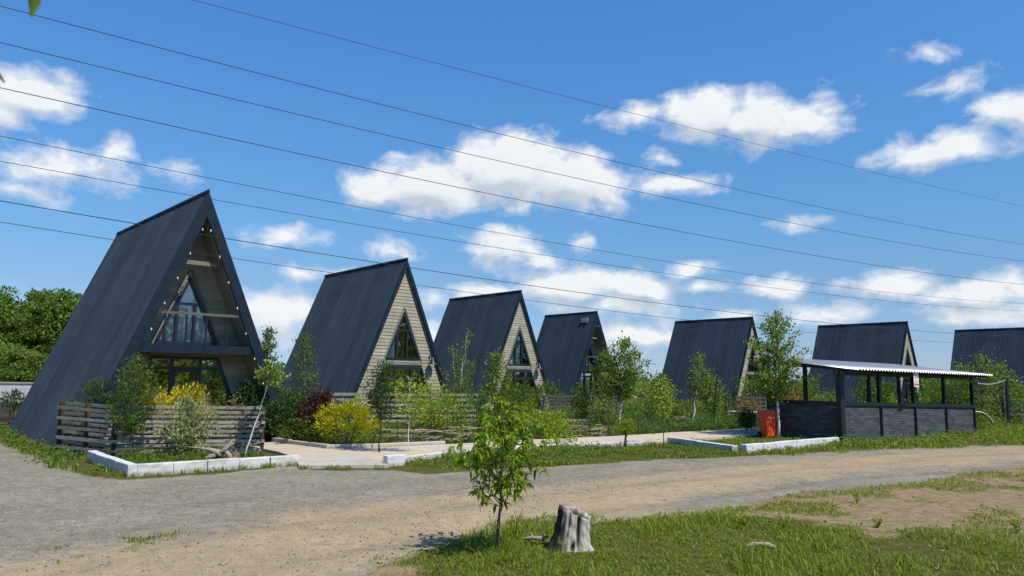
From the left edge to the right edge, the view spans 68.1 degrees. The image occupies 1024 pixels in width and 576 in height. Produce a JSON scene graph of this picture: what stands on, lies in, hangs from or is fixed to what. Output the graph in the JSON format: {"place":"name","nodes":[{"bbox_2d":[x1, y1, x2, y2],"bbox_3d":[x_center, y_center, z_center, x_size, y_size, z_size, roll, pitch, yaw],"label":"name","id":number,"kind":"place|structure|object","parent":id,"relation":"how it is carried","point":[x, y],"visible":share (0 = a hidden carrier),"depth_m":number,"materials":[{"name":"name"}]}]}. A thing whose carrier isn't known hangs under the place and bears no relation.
{"place":"outdoors","nodes":[
{"label":"outdoors","id":0,"kind":"place"},
{"bbox_2d":[35,529,200,564],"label":"sparse grass","id":1,"kind":"structure","parent":0,"point":[159,535],"depth_m":7.71,"materials":[{"name":"green plant"}]},
{"bbox_2d":[241,428,759,461],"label":"paved path","id":2,"kind":"structure","parent":0,"point":[281,449],"depth_m":17.86,"materials":[{"name":"beige concrete"}]},
{"bbox_2d":[1,161,1016,310],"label":"power line","id":3,"kind":"object","parent":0,"point":[434,237],"visible":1,"depth_m":16.80,"materials":[{"name":"black metal"}]},
{"bbox_2d":[0,42,1018,260],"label":"power line","id":4,"kind":"object","parent":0,"point":[432,145],"visible":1,"depth_m":16.99,"materials":[{"name":"black metal"}]},
{"bbox_2d":[0,6,1019,243],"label":"power line","id":5,"kind":"object","parent":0,"point":[430,116],"visible":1,"depth_m":16.79,"materials":[{"name":"black metal"}]},
{"bbox_2d":[0,443,1023,575],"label":"gravel road","id":6,"kind":"structure","parent":0,"point":[746,477],"depth_m":10.19,"materials":[{"name":"grey gravel"}]},
{"bbox_2d":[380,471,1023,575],"bbox_3d":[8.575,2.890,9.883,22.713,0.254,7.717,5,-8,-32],"label":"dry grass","id":7,"kind":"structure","parent":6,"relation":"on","point":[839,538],"depth_m":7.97,"materials":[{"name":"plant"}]},
{"bbox_2d":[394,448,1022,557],"bbox_3d":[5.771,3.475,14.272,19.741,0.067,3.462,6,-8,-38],"label":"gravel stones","id":8,"kind":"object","parent":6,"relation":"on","point":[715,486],"visible":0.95,"depth_m":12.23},
{"bbox_2d":[0,379,1023,575],"bbox_3d":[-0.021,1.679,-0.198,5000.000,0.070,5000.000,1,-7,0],"label":"ground","id":9,"kind":"structure","parent":0,"point":[905,513],"depth_m":9.49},
{"bbox_2d":[0,387,25,419],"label":"garden tree","id":10,"kind":"object","parent":9,"relation":"on","point":[17,393],"visible":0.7,"depth_m":26.61,"materials":[{"name":"green plant"}]},
{"bbox_2d":[0,382,33,402],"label":"white wall","id":11,"kind":"structure","parent":9,"relation":"on","point":[8,387],"depth_m":39.57,"materials":[{"name":"concrete"}]},
{"bbox_2d":[0,346,47,381],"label":"woodland bush","id":12,"kind":"object","parent":9,"relation":"on","point":[22,357],"visible":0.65,"depth_m":43.03,"materials":[{"name":"green plant"}]},
{"bbox_2d":[0,285,69,351],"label":"woodland tree","id":13,"kind":"object","parent":9,"relation":"on","point":[14,321],"visible":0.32,"depth_m":56.66,"materials":[{"name":"green plant"}]},
{"bbox_2d":[16,288,80,354],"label":"woodland tree","id":14,"kind":"object","parent":9,"relation":"on","point":[60,302],"visible":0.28,"depth_m":57.29,"materials":[{"name":"green plant"}]},
{"bbox_2d":[0,427,105,474],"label":"verge grass","id":15,"kind":"structure","parent":9,"relation":"on","point":[57,465],"depth_m":14.85,"materials":[{"name":"green plant"}]},
{"bbox_2d":[0,423,107,471],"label":"weeds","id":16,"kind":"object","parent":9,"relation":"on","point":[3,432],"visible":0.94,"depth_m":15.41,"materials":[{"name":"green plant"}]},
{"bbox_2d":[56,376,123,448],"bbox_3d":[-9.086,2.752,16.594,1.501,1.666,1.372,1,-7,0],"label":"pine bush","id":17,"kind":"object","parent":9,"relation":"on","point":[93,385],"visible":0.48,"depth_m":16.47,"materials":[{"name":"green plant"}]},
{"bbox_2d":[102,351,167,457],"bbox_3d":[-7.420,2.314,14.969,1.001,2.126,1.021,-1,-7,13],"label":"conifer sapling","id":18,"kind":"object","parent":9,"relation":"on","point":[135,402],"visible":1,"depth_m":14.88,"materials":[{"name":"green plant"}]},
{"bbox_2d":[9,189,290,452],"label":"frame house","id":19,"kind":"structure","parent":9,"relation":"on","point":[179,317],"depth_m":19.02,"materials":[{"name":"black metal"}]},
{"bbox_2d":[151,269,220,345],"bbox_3d":[-8.032,0.489,18.781,1.686,1.900,0.145,7,-9,-41],"label":"window","id":20,"kind":"structure","parent":19,"relation":"in","point":[175,323],"depth_m":18.79,"materials":[{"name":"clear glass"}]},
{"bbox_2d":[55,401,265,456],"bbox_3d":[-7.456,2.984,15.666,4.526,1.170,1.150,1,-7,0],"label":"slat fence","id":21,"kind":"object","parent":9,"relation":"on","point":[86,429],"visible":0.74,"depth_m":15.67,"materials":[{"name":"grey wood"}]},
{"bbox_2d":[146,381,216,448],"bbox_3d":[-7.277,2.809,16.593,1.655,1.593,1.258,1,-7,0],"label":"golden shrub","id":22,"kind":"object","parent":9,"relation":"on","point":[177,392],"visible":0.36,"depth_m":16.60,"materials":[{"name":"yellow plant"}]},
{"bbox_2d":[153,391,225,454],"bbox_3d":[-6.459,2.721,15.046,1.130,1.354,1.141,-3,-7,26],"label":"silver shrub","id":23,"kind":"object","parent":9,"relation":"on","point":[177,437],"visible":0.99,"depth_m":15.03,"materials":[{"name":"green plant"}]},
{"bbox_2d":[87,450,298,477],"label":"white kerb","id":24,"kind":"structure","parent":9,"relation":"on","point":[116,463],"depth_m":13.22,"materials":[{"name":"concrete"}]},
{"bbox_2d":[118,450,267,463],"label":"flower bed","id":25,"kind":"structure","parent":9,"relation":"on","point":[184,458],"depth_m":14.76,"materials":[{"name":"green plant"}]},
{"bbox_2d":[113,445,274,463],"bbox_3d":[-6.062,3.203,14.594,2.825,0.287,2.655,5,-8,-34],"label":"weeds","id":26,"kind":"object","parent":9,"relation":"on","point":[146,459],"visible":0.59,"depth_m":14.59,"materials":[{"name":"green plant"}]},
{"bbox_2d":[184,439,234,459],"bbox_3d":[-5.927,3.176,14.766,1.009,0.454,0.144,1,-7,-2],"label":"driftwood log","id":27,"kind":"object","parent":9,"relation":"on","point":[217,452],"visible":0.91,"depth_m":14.74,"materials":[{"name":"beige wood"}]},
{"bbox_2d":[214,375,294,438],"bbox_3d":[-6.545,3.066,19.494,2.085,1.790,2.060,1,-7,0],"label":"dark hedge shrub","id":28,"kind":"object","parent":9,"relation":"on","point":[253,391],"visible":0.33,"depth_m":19.07,"materials":[{"name":"green plant"}]},
{"bbox_2d":[243,359,290,457],"bbox_3d":[-5.006,2.428,15.369,0.914,2.057,0.686,-5,-9,39],"label":"leaning sapling","id":29,"kind":"object","parent":9,"relation":"on","point":[265,373],"visible":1,"depth_m":15.33,"materials":[{"name":"green plant"}]},
{"bbox_2d":[259,326,282,392],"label":"poplar sapling","id":30,"kind":"object","parent":9,"relation":"on","point":[267,351],"visible":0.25,"depth_m":22.80,"materials":[{"name":"green plant"}]},
{"bbox_2d":[258,387,328,439],"bbox_3d":[-5.468,3.181,19.277,1.903,1.530,1.781,1,-7,0],"label":"dark hedge shrub","id":31,"kind":"object","parent":9,"relation":"on","point":[293,408],"visible":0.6,"depth_m":18.87,"materials":[{"name":"green plant"}]},
{"bbox_2d":[272,414,322,441],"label":"shrub","id":32,"kind":"object","parent":9,"relation":"on","point":[305,432],"visible":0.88,"depth_m":18.36,"materials":[{"name":"green plant"}]},
{"bbox_2d":[280,329,337,409],"bbox_3d":[-5.732,2.613,21.215,1.572,3.038,1.864,0,-7,9],"label":"pine sapling","id":33,"kind":"object","parent":9,"relation":"on","point":[302,372],"visible":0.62,"depth_m":21.35,"materials":[{"name":"green plant"}]},
{"bbox_2d":[287,383,345,442],"bbox_3d":[-4.776,3.108,18.953,1.588,1.614,1.550,1,-7,0],"label":"burgundy shrub","id":34,"kind":"object","parent":9,"relation":"on","point":[321,399],"visible":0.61,"depth_m":18.84,"materials":[{"name":"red plant"}]},
{"bbox_2d":[297,455,388,468],"bbox_3d":[-3.369,3.390,14.624,1.569,0.105,1.866,3,-7,-22],"label":"concrete apron","id":35,"kind":"object","parent":9,"relation":"on","point":[354,461],"visible":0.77,"depth_m":14.40,"materials":[{"name":"grey concrete"}]},
{"bbox_2d":[309,392,383,443],"bbox_3d":[-3.896,3.146,17.985,1.795,1.380,1.650,1,-7,0],"label":"golden shrub","id":36,"kind":"object","parent":9,"relation":"on","point":[334,419],"visible":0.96,"depth_m":17.82,"materials":[{"name":"yellow plant"}]},
{"bbox_2d":[271,437,444,448],"bbox_3d":[-3.778,3.735,17.871,4.287,0.228,1.681,1,-7,0],"label":"garden edging","id":37,"kind":"object","parent":9,"relation":"on","point":[304,443],"visible":0.48,"depth_m":17.72,"materials":[{"name":"grey concrete"}]},
{"bbox_2d":[279,257,450,420],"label":"frame house","id":38,"kind":"structure","parent":9,"relation":"on","point":[354,326],"depth_m":28.99,"materials":[{"name":"black metal"}]},
{"bbox_2d":[383,307,421,360],"bbox_3d":[-4.097,1.733,28.477,1.686,1.999,0.145,6,-9,-39],"label":"window","id":39,"kind":"structure","parent":38,"relation":"in","point":[392,350],"depth_m":28.43,"materials":[{"name":"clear glass"}]},
{"bbox_2d":[356,355,404,451],"bbox_3d":[-2.890,2.529,16.574,1.132,2.189,1.024,7,-9,-44],"label":"pine sapling","id":40,"kind":"object","parent":9,"relation":"on","point":[375,398],"visible":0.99,"depth_m":16.54,"materials":[{"name":"green plant"}]},
{"bbox_2d":[330,393,477,425],"bbox_3d":[-3.518,4.114,25.147,4.964,1.245,0.103,3,-7,-21],"label":"slat fence","id":41,"kind":"object","parent":9,"relation":"on","point":[355,394],"visible":0.26,"depth_m":25.04,"materials":[{"name":"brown wood"}]},
{"bbox_2d":[384,372,430,451],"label":"yellow green sapling","id":42,"kind":"object","parent":9,"relation":"on","point":[416,395],"visible":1,"depth_m":16.61,"materials":[{"name":"green plant"}]},
{"bbox_2d":[373,426,488,442],"bbox_3d":[-2.034,3.768,19.320,3.480,0.488,0.195,6,-8,-37],"label":"woven branch fence","id":43,"kind":"object","parent":9,"relation":"on","point":[426,431],"visible":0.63,"depth_m":19.28,"materials":[{"name":"brown wood"}]},
{"bbox_2d":[413,395,452,438],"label":"garden bush","id":44,"kind":"object","parent":9,"relation":"on","point":[428,417],"visible":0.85,"depth_m":20.81,"materials":[{"name":"green plant"}]},
{"bbox_2d":[405,377,460,428],"bbox_3d":[-2.514,3.685,24.097,1.850,1.743,2.099,1,-7,0],"label":"yellow green shrub","id":45,"kind":"object","parent":9,"relation":"on","point":[430,391],"visible":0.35,"depth_m":24.01,"materials":[{"name":"green plant"}]},
{"bbox_2d":[418,389,476,436],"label":"yellow green shrub","id":46,"kind":"object","parent":9,"relation":"on","point":[460,413],"visible":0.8,"depth_m":21.30,"materials":[{"name":"green plant"}]},
{"bbox_2d":[82,443,832,477],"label":"kerb grass","id":47,"kind":"structure","parent":9,"relation":"on","point":[121,473],"depth_m":13.69,"materials":[{"name":"green plant"}]},
{"bbox_2d":[439,328,478,408],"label":"thin birch","id":48,"kind":"object","parent":9,"relation":"on","point":[459,359],"visible":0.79,"depth_m":27.68,"materials":[{"name":"green plant"}]},
{"bbox_2d":[454,387,497,430],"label":"garden bush","id":49,"kind":"object","parent":9,"relation":"on","point":[479,403],"visible":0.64,"depth_m":21.95,"materials":[{"name":"green plant"}]},
{"bbox_2d":[434,290,555,412],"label":"frame house","id":50,"kind":"structure","parent":9,"relation":"on","point":[490,323],"depth_m":39.12,"materials":[{"name":"black metal"}]},
{"bbox_2d":[506,327,531,365],"bbox_3d":[0.362,2.978,38.560,1.686,1.999,0.098,6,-9,-40],"label":"window","id":51,"kind":"structure","parent":50,"relation":"in","point":[519,354],"depth_m":38.58,"materials":[{"name":"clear glass"}]},
{"bbox_2d":[477,345,518,416],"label":"garden tree","id":52,"kind":"object","parent":9,"relation":"on","point":[495,374],"visible":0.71,"depth_m":26.92,"materials":[{"name":"green plant"}]},
{"bbox_2d":[447,379,560,551],"bbox_3d":[-0.171,1.737,7.428,1.068,1.685,1.037,-5,-9,41],"label":"broadleaf sapling","id":53,"kind":"object","parent":9,"relation":"on","point":[507,448],"visible":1,"depth_m":7.34,"materials":[{"name":"green plant"}]},
{"bbox_2d":[493,377,535,421],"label":"round shrub","id":54,"kind":"object","parent":9,"relation":"on","point":[525,392],"visible":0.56,"depth_m":26.24,"materials":[{"name":"green plant"}]},
{"bbox_2d":[295,410,758,444],"bbox_3d":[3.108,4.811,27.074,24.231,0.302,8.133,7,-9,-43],"label":"garden cover","id":55,"kind":"object","parent":9,"relation":"on","point":[614,433],"visible":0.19,"depth_m":22.87,"materials":[{"name":"green plant"}]},
{"bbox_2d":[405,441,649,461],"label":"white kerb","id":56,"kind":"structure","parent":9,"relation":"on","point":[412,457],"depth_m":18.00,"materials":[{"name":"concrete"}]},
{"bbox_2d":[528,375,565,411],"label":"round shrub","id":57,"kind":"object","parent":9,"relation":"on","point":[543,389],"visible":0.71,"depth_m":32.31,"materials":[{"name":"green plant"}]},
{"bbox_2d":[539,403,573,436],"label":"garden bush","id":58,"kind":"object","parent":9,"relation":"on","point":[554,418],"visible":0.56,"depth_m":21.03,"materials":[{"name":"green plant"}]},
{"bbox_2d":[543,419,578,442],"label":"yellow green shrub","id":59,"kind":"object","parent":9,"relation":"on","point":[558,427],"visible":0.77,"depth_m":19.07,"materials":[{"name":"green plant"}]},
{"bbox_2d":[546,504,593,551],"bbox_3d":[0.593,2.385,7.451,0.509,0.462,0.529,7,-9,-43],"label":"tree stump","id":60,"kind":"object","parent":9,"relation":"on","point":[572,529],"visible":0.91,"depth_m":7.40,"materials":[{"name":"grey wood"}]},
{"bbox_2d":[540,422,609,436],"bbox_3d":[1.798,4.113,21.759,2.494,0.472,0.154,4,-8,-28],"label":"woven branch fence","id":61,"kind":"object","parent":9,"relation":"on","point":[600,428],"visible":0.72,"depth_m":21.97,"materials":[{"name":"brown wood"}]},
{"bbox_2d":[406,439,745,466],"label":"weeds","id":62,"kind":"object","parent":9,"relation":"on","point":[602,452],"visible":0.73,"depth_m":16.79,"materials":[{"name":"green plant"}]},
{"bbox_2d":[402,440,754,468],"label":"verge grass","id":63,"kind":"structure","parent":9,"relation":"on","point":[619,452],"depth_m":16.70,"materials":[{"name":"green plant"}]},
{"bbox_2d":[537,311,620,404],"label":"frame house","id":64,"kind":"structure","parent":9,"relation":"on","point":[568,344],"depth_m":50.77,"materials":[{"name":"black metal"}]},
{"bbox_2d":[564,382,594,418],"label":"garden tree","id":65,"kind":"object","parent":9,"relation":"on","point":[582,400],"visible":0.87,"depth_m":29.25,"materials":[{"name":"green plant"}]},
{"bbox_2d":[542,395,617,416],"bbox_3d":[2.800,4.951,31.020,3.258,1.118,0.103,2,-7,-15],"label":"slat fence","id":66,"kind":"object","parent":9,"relation":"on","point":[554,401],"visible":0.48,"depth_m":30.83,"materials":[{"name":"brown wood"}]},
{"bbox_2d":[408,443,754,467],"bbox_3d":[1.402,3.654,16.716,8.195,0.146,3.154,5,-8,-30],"label":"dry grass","id":67,"kind":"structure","parent":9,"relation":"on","point":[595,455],"depth_m":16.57,"materials":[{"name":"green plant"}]},
{"bbox_2d":[584,347,618,413],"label":"garden tree","id":68,"kind":"object","parent":9,"relation":"on","point":[599,388],"visible":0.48,"depth_m":28.93,"materials":[{"name":"green plant"}]},
{"bbox_2d":[585,391,619,428],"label":"garden bush","id":69,"kind":"object","parent":9,"relation":"on","point":[605,407],"visible":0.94,"depth_m":24.22,"materials":[{"name":"green plant"}]},
{"bbox_2d":[590,330,654,423],"bbox_3d":[3.896,3.233,27.245,2.246,3.472,2.189,1,-7,0],"label":"birch tree","id":70,"kind":"object","parent":9,"relation":"on","point":[613,381],"visible":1,"depth_m":26.97,"materials":[{"name":"green plant"}]},
{"bbox_2d":[276,376,969,402],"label":"shrubs","id":71,"kind":"object","parent":9,"relation":"on","point":[641,387],"visible":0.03,"depth_m":70.59,"materials":[{"name":"green plant"}]},
{"bbox_2d":[612,416,638,445],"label":"topiary tree","id":72,"kind":"object","parent":9,"relation":"on","point":[626,428],"visible":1,"depth_m":19.22,"materials":[{"name":"green plant"}]},
{"bbox_2d":[632,385,670,425],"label":"garden bush","id":73,"kind":"object","parent":9,"relation":"on","point":[647,412],"visible":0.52,"depth_m":25.57,"materials":[{"name":"green plant"}]},
{"bbox_2d":[643,370,679,445],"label":"thin sapling","id":74,"kind":"object","parent":9,"relation":"on","point":[662,391],"visible":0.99,"depth_m":19.55,"materials":[{"name":"green plant"}]},
{"bbox_2d":[644,369,681,417],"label":"garden tree","id":75,"kind":"object","parent":9,"relation":"on","point":[661,386],"visible":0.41,"depth_m":29.48,"materials":[{"name":"green plant"}]},
{"bbox_2d":[581,398,766,416],"bbox_3d":[9.845,6.559,42.283,11.708,0.562,20.066,0,-7,9],"label":"garden cover","id":76,"kind":"object","parent":9,"relation":"on","point":[689,404],"visible":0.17,"depth_m":37.27,"materials":[{"name":"green plant"}]},
{"bbox_2d":[654,414,710,431],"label":"juniper","id":77,"kind":"object","parent":9,"relation":"on","point":[677,421],"visible":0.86,"depth_m":24.46,"materials":[{"name":"green plant"}]},
{"bbox_2d":[375,468,1023,575],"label":"lawn weeds","id":78,"kind":"object","parent":9,"relation":"on","point":[686,571],"visible":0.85,"depth_m":7.70,"materials":[{"name":"green plant"}]},
{"bbox_2d":[684,347,717,421],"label":"birch tree","id":79,"kind":"object","parent":9,"relation":"on","point":[698,367],"visible":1,"depth_m":27.60,"materials":[{"name":"green plant"}]},
{"bbox_2d":[667,437,737,451],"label":"white kerb","id":80,"kind":"structure","parent":9,"relation":"on","point":[678,441],"depth_m":19.22,"materials":[{"name":"concrete"}]},
{"bbox_2d":[657,316,765,401],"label":"frame house","id":81,"kind":"structure","parent":9,"relation":"on","point":[723,345],"depth_m":54.38,"materials":[{"name":"black metal"}]},
{"bbox_2d":[686,410,736,429],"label":"shrub","id":82,"kind":"object","parent":9,"relation":"on","point":[708,419],"visible":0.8,"depth_m":25.42,"materials":[{"name":"green plant"}]},
{"bbox_2d":[694,373,731,417],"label":"garden tree","id":83,"kind":"object","parent":9,"relation":"on","point":[711,393],"visible":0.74,"depth_m":30.08,"materials":[{"name":"green plant"}]},
{"bbox_2d":[733,405,758,432],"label":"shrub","id":84,"kind":"object","parent":9,"relation":"on","point":[746,421],"visible":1,"depth_m":24.05,"materials":[{"name":"green plant"}]},
{"bbox_2d":[689,435,810,447],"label":"weeds","id":85,"kind":"object","parent":9,"relation":"on","point":[748,440],"visible":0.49,"depth_m":21.00,"materials":[{"name":"green plant"}]},
{"bbox_2d":[733,367,781,411],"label":"yellow green shrub","id":86,"kind":"object","parent":9,"relation":"on","point":[746,384],"visible":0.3,"depth_m":33.61,"materials":[{"name":"green plant"}]},
{"bbox_2d":[756,410,776,436],"bbox_3d":[7.664,4.070,22.704,0.430,0.825,0.492,3,-7,-17],"label":"wheelie bin","id":87,"kind":"object","parent":9,"relation":"on","point":[767,422],"visible":0.98,"depth_m":22.53,"materials":[{"name":"orange plastic"}]},
{"bbox_2d":[743,308,812,437],"bbox_3d":[7.883,2.489,22.696,1.919,3.977,2.036,1,-7,0],"label":"birch tree","id":88,"kind":"object","parent":9,"relation":"on","point":[779,371],"visible":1,"depth_m":22.59,"materials":[{"name":"green plant"}]},
{"bbox_2d":[741,437,838,452],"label":"white kerb","id":89,"kind":"structure","parent":9,"relation":"on","point":[782,444],"depth_m":18.93,"materials":[{"name":"concrete"}]},
{"bbox_2d":[789,371,832,400],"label":"garden bush","id":90,"kind":"object","parent":9,"relation":"on","point":[812,393],"visible":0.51,"depth_m":30.63,"materials":[{"name":"green plant"}]},
{"bbox_2d":[848,375,875,401],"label":"garden bush","id":91,"kind":"object","parent":9,"relation":"on","point":[864,395],"visible":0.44,"depth_m":30.20,"materials":[{"name":"green plant"}]},
{"bbox_2d":[808,321,924,402],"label":"frame house","id":92,"kind":"structure","parent":9,"relation":"on","point":[863,347],"depth_m":56.91,"materials":[{"name":"black metal"}]},
{"bbox_2d":[754,356,993,441],"bbox_3d":[12.043,3.587,24.876,8.947,2.524,3.450,6,-8,-36],"label":"roadside shelter","id":93,"kind":"object","parent":9,"relation":"on","point":[839,417],"visible":0.88,"depth_m":22.87,"materials":[{"name":"grey brick"}]},
{"bbox_2d":[736,409,1023,429],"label":"garden cover","id":94,"kind":"object","parent":9,"relation":"on","point":[980,420],"visible":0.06,"depth_m":29.88,"materials":[{"name":"green plant"}]},
{"bbox_2d":[751,419,1023,455],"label":"verge grass","id":95,"kind":"structure","parent":9,"relation":"on","point":[944,445],"depth_m":20.54,"materials":[{"name":"green plant"}]},
{"bbox_2d":[917,378,957,403],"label":"garden bush","id":96,"kind":"object","parent":9,"relation":"on","point":[934,382],"visible":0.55,"depth_m":32.61,"materials":[{"name":"green plant"}]},
{"bbox_2d":[932,379,979,410],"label":"garden bush","id":97,"kind":"object","parent":9,"relation":"on","point":[954,392],"visible":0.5,"depth_m":32.23,"materials":[{"name":"green plant"}]},
{"bbox_2d":[948,347,1005,419],"bbox_3d":[19.428,4.059,31.398,1.933,3.205,1.787,2,-7,-11],"label":"loose tree","id":98,"kind":"object","parent":9,"relation":"on","point":[990,391],"visible":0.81,"depth_m":31.32,"materials":[{"name":"green plant"}]},
{"bbox_2d":[948,327,1023,405],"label":"frame house","id":99,"kind":"structure","parent":9,"relation":"on","point":[1009,349],"depth_m":61.01,"materials":[{"name":"black metal"}]},
{"bbox_2d":[975,357,1023,418],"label":"loose tree","id":100,"kind":"object","parent":9,"relation":"on","point":[1005,374],"visible":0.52,"depth_m":32.13,"materials":[{"name":"green plant"}]},
{"bbox_2d":[0,87,1023,284],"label":"power line","id":101,"kind":"object","parent":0,"point":[426,180],"visible":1,"depth_m":16.30,"materials":[{"name":"black metal"}]},
{"bbox_2d":[0,200,1023,336],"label":"power line","id":102,"kind":"object","parent":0,"point":[427,270],"visible":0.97,"depth_m":16.08,"materials":[{"name":"black metal"}]},
{"bbox_2d":[0,0,1023,381],"label":"sky","id":103,"kind":"structure","parent":0,"point":[929,92],"materials":[{"name":"blue"}]},
{"bbox_2d":[1,136,1023,303],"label":"power line","id":104,"kind":"object","parent":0,"point":[436,221],"visible":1,"depth_m":16.64,"materials":[{"name":"black metal"}]},
{"bbox_2d":[1,222,1023,344],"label":"power line","id":105,"kind":"object","parent":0,"point":[420,285],"visible":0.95,"depth_m":16.22,"materials":[{"name":"black metal"}]},
{"bbox_2d":[194,0,1020,205],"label":"power line","id":106,"kind":"object","parent":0,"point":[551,92],"visible":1,"depth_m":18.66,"materials":[{"name":"black metal"}]},
{"bbox_2d":[357,467,1023,575],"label":"grass","id":107,"kind":"structure","parent":0,"point":[488,534],"depth_m":7.56,"materials":[{"name":"green plant"}]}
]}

